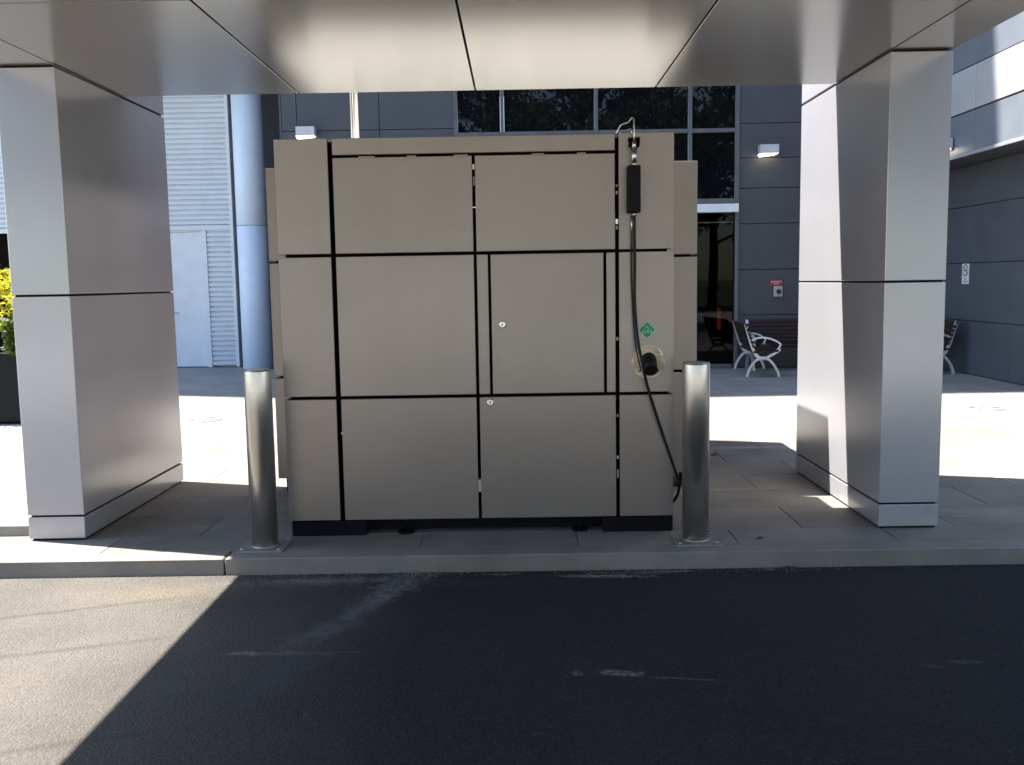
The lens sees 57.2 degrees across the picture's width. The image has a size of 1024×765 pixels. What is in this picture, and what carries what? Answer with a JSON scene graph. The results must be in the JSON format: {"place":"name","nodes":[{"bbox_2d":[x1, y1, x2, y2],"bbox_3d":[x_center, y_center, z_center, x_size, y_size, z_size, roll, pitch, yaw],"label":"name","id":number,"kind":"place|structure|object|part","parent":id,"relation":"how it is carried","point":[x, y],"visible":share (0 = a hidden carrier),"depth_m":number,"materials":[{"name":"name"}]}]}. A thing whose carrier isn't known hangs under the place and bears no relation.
{"place":"outdoors","nodes":[
{"label":"outdoors","id":0,"kind":"place"},
{"bbox_2d":[0,564,1023,764],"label":"road","id":1,"kind":"structure","parent":0,"point":[893,665],"depth_m":3.89,"materials":[{"name":"grey asphalt"}]},
{"bbox_2d":[131,566,957,578],"bbox_3d":[-0.074,1.048,5.129,5.968,0.006,0.104,-1,6,0],"label":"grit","id":2,"kind":"object","parent":1,"relation":"on","point":[429,574],"visible":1,"depth_m":5.15,"materials":[{"name":"grey gravel"}]},
{"bbox_2d":[0,426,1023,553],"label":"paving","id":3,"kind":"structure","parent":0,"point":[760,485],"depth_m":6.10,"materials":[{"name":"grey concrete"}]},
{"bbox_2d":[0,66,183,539],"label":"clad column","id":4,"kind":"structure","parent":3,"relation":"on","point":[84,167],"depth_m":5.71,"materials":[{"name":"silver metal"}]},
{"bbox_2d":[0,0,1023,96],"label":"canopy","id":5,"kind":"object","parent":4,"relation":"attached to","point":[120,48],"visible":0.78,"depth_m":4.97,"materials":[{"name":"metal"}]},
{"bbox_2d":[236,368,292,552],"bbox_3d":[-1.433,0.436,5.369,0.260,1.030,0.260,-1,6,0],"label":"bollard","id":6,"kind":"object","parent":3,"relation":"on","point":[261,456],"visible":1,"depth_m":5.31,"materials":[{"name":"silver metal"}]},
{"bbox_2d":[273,132,673,535],"bbox_3d":[-0.200,-0.309,6.026,2.297,2.332,1.274,-1,6,0],"label":"dispenser cabinet","id":7,"kind":"object","parent":3,"relation":"on","point":[458,341],"visible":0.98,"depth_m":5.50,"materials":[{"name":"beige metal"}]},
{"bbox_3d":[0.209,-0.343,5.494,0.656,0.816,0.032,-1,6,0],"label":"door","id":8,"kind":"part","parent":7,"relation":"part of","materials":[{"name":"beige metal"}]},
{"bbox_2d":[615,117,679,502],"bbox_3d":[0.811,-0.373,5.495,0.372,2.295,0.186,-3,7,-22],"label":"dispensing hose","id":9,"kind":"object","parent":7,"relation":"attached to","point":[634,189],"visible":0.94,"depth_m":5.39,"materials":[{"name":"rubber"}]},
{"bbox_2d":[265,161,696,491],"bbox_3d":[-0.193,-0.485,7.736,3.023,2.316,2.114,-1,6,0],"label":"cabinet","id":10,"kind":"object","parent":3,"relation":"on","point":[685,263],"visible":0.12,"depth_m":6.66,"materials":[{"name":"beige metal"}]},
{"bbox_2d":[350,92,359,137],"bbox_3d":[-1.294,-2.765,7.654,0.140,2.298,0.140,-1,6,0],"label":"vent pipe","id":11,"kind":"object","parent":10,"relation":"on","point":[354,110],"depth_m":7.70,"materials":[{"name":"metal"}]},
{"bbox_2d":[669,361,722,546],"bbox_3d":[1.047,0.397,5.353,0.260,1.030,0.260,-1,6,0],"label":"bollard","id":12,"kind":"object","parent":3,"relation":"on","point":[695,441],"visible":1,"depth_m":5.29,"materials":[{"name":"silver metal"}]},
{"bbox_2d":[796,50,952,527],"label":"clad column","id":13,"kind":"structure","parent":3,"relation":"on","point":[875,161],"depth_m":5.59,"materials":[{"name":"silver metal"}]},
{"bbox_2d":[0,364,1023,552],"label":"plaza","id":14,"kind":"structure","parent":0,"point":[758,399],"depth_m":11.62,"materials":[{"name":"grey concrete"}]},
{"bbox_2d":[0,348,20,422],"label":"planter","id":15,"kind":"object","parent":14,"relation":"on","point":[9,403],"depth_m":10.54,"materials":[{"name":"black ceramic"}]},
{"bbox_2d":[0,314,15,356],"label":"shrub","id":16,"kind":"object","parent":15,"relation":"in","point":[9,343],"visible":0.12,"depth_m":10.41,"materials":[{"name":"green plant"}]},
{"bbox_2d":[0,268,15,334],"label":"shrub","id":17,"kind":"object","parent":15,"relation":"in","point":[7,295],"visible":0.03,"depth_m":10.57,"materials":[{"name":"yellow plant"}]},
{"bbox_2d":[0,477,30,535],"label":"stone step","id":18,"kind":"object","parent":14,"relation":"on","point":[14,516],"depth_m":6.21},
{"bbox_2d":[0,94,279,367],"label":"corrugated building","id":19,"kind":"structure","parent":14,"relation":"on","point":[201,201],"depth_m":17.33,"materials":[{"name":"white paint"}]},
{"bbox_2d":[0,234,13,346],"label":"dark doorway","id":20,"kind":"structure","parent":19,"relation":"in","point":[4,253],"depth_m":18.30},
{"bbox_2d":[170,232,207,366],"bbox_3d":[-6.031,-1.535,17.450,0.660,2.493,0.090,-1,6,0],"label":"door","id":21,"kind":"structure","parent":19,"relation":"in","point":[186,247],"depth_m":17.46,"materials":[{"name":"white paint"}]},
{"bbox_2d":[180,417,221,423],"bbox_3d":[-3.534,0.428,10.644,0.480,0.027,0.480,-1,6,0],"label":"access cover","id":22,"kind":"object","parent":14,"relation":"in","point":[195,420],"visible":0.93,"depth_m":10.59,"materials":[{"name":"metal"}]},
{"bbox_2d":[230,94,272,368],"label":"round column","id":23,"kind":"structure","parent":14,"relation":"on","point":[250,201],"depth_m":16.73,"materials":[{"name":"grey metal"}]},
{"bbox_2d":[278,84,803,367],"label":"office building","id":24,"kind":"structure","parent":14,"relation":"on","point":[748,221],"depth_m":15.36,"materials":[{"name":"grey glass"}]},
{"bbox_2d":[295,126,316,138],"bbox_3d":[-3.345,-4.054,15.270,0.300,0.186,0.199,-1,6,0],"label":"wall lamp","id":25,"kind":"object","parent":24,"relation":"attached to","point":[305,132],"visible":0.99,"depth_m":15.17,"materials":[{"name":"beige metal"}]},
{"bbox_2d":[758,144,778,156],"bbox_3d":[4.166,-3.765,15.264,0.300,0.186,0.199,-1,6,0],"label":"wall lamp","id":26,"kind":"object","parent":24,"relation":"attached to","point":[768,150],"visible":1,"depth_m":15.17,"materials":[{"name":"beige metal"}]},
{"bbox_2d":[770,280,782,296],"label":"call point","id":27,"kind":"structure","parent":24,"relation":"attached to","point":[777,291],"depth_m":15.54,"materials":[{"name":"grey plastic"}]},
{"bbox_2d":[732,320,781,376],"bbox_3d":[3.840,-0.551,14.811,0.556,0.809,1.350,0,6,5],"label":"bench","id":28,"kind":"object","parent":14,"relation":"on","point":[743,336],"visible":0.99,"depth_m":14.40,"materials":[{"name":"metal"}]},
{"bbox_2d":[745,319,797,370],"bbox_3d":[4.546,-0.624,15.384,1.350,0.809,0.556,-1,6,0],"label":"bench","id":29,"kind":"object","parent":14,"relation":"on","point":[780,334],"visible":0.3,"depth_m":15.54,"materials":[{"name":"metal"}]},
{"bbox_2d":[943,320,958,373],"bbox_3d":[6.433,-0.592,14.796,0.556,0.809,1.350,-1,6,0],"label":"bench","id":30,"kind":"object","parent":14,"relation":"on","point":[948,325],"visible":0.16,"depth_m":14.16,"materials":[{"name":"metal"}]},
{"bbox_2d":[957,405,1004,411],"bbox_3d":[5.274,0.292,10.567,0.480,0.027,0.480,-1,6,0],"label":"access cover","id":31,"kind":"object","parent":14,"relation":"in","point":[980,408],"visible":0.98,"depth_m":10.52,"materials":[{"name":"metal"}]},
{"bbox_2d":[942,11,1023,384],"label":"side wing","id":32,"kind":"structure","parent":14,"relation":"on","point":[984,307],"depth_m":13.10,"materials":[{"name":"grey metal"}]},
{"bbox_2d":[950,138,952,150],"bbox_3d":[6.135,-3.376,13.406,0.199,0.186,0.300,-1,6,0],"label":"wall lamp","id":33,"kind":"object","parent":32,"relation":"attached to","point":[951,143],"visible":0.19,"depth_m":13.26,"materials":[{"name":"beige metal"}]},
{"bbox_2d":[962,264,968,283],"bbox_3d":[6.864,-1.645,14.218,0.006,0.305,0.220,-1,6,0],"label":"no smoking sign","id":34,"kind":"object","parent":32,"relation":"attached to","point":[965,273],"visible":1,"depth_m":14.21,"materials":[{"name":"white plastic"}]},
{"label":"ground","id":35,"kind":"structure","parent":0,"visible":0},
{"bbox_2d":[0,539,1023,578],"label":"kerb","id":36,"kind":"structure","parent":35,"relation":"on","point":[517,559],"depth_m":5.20,"materials":[{"name":"concrete"}]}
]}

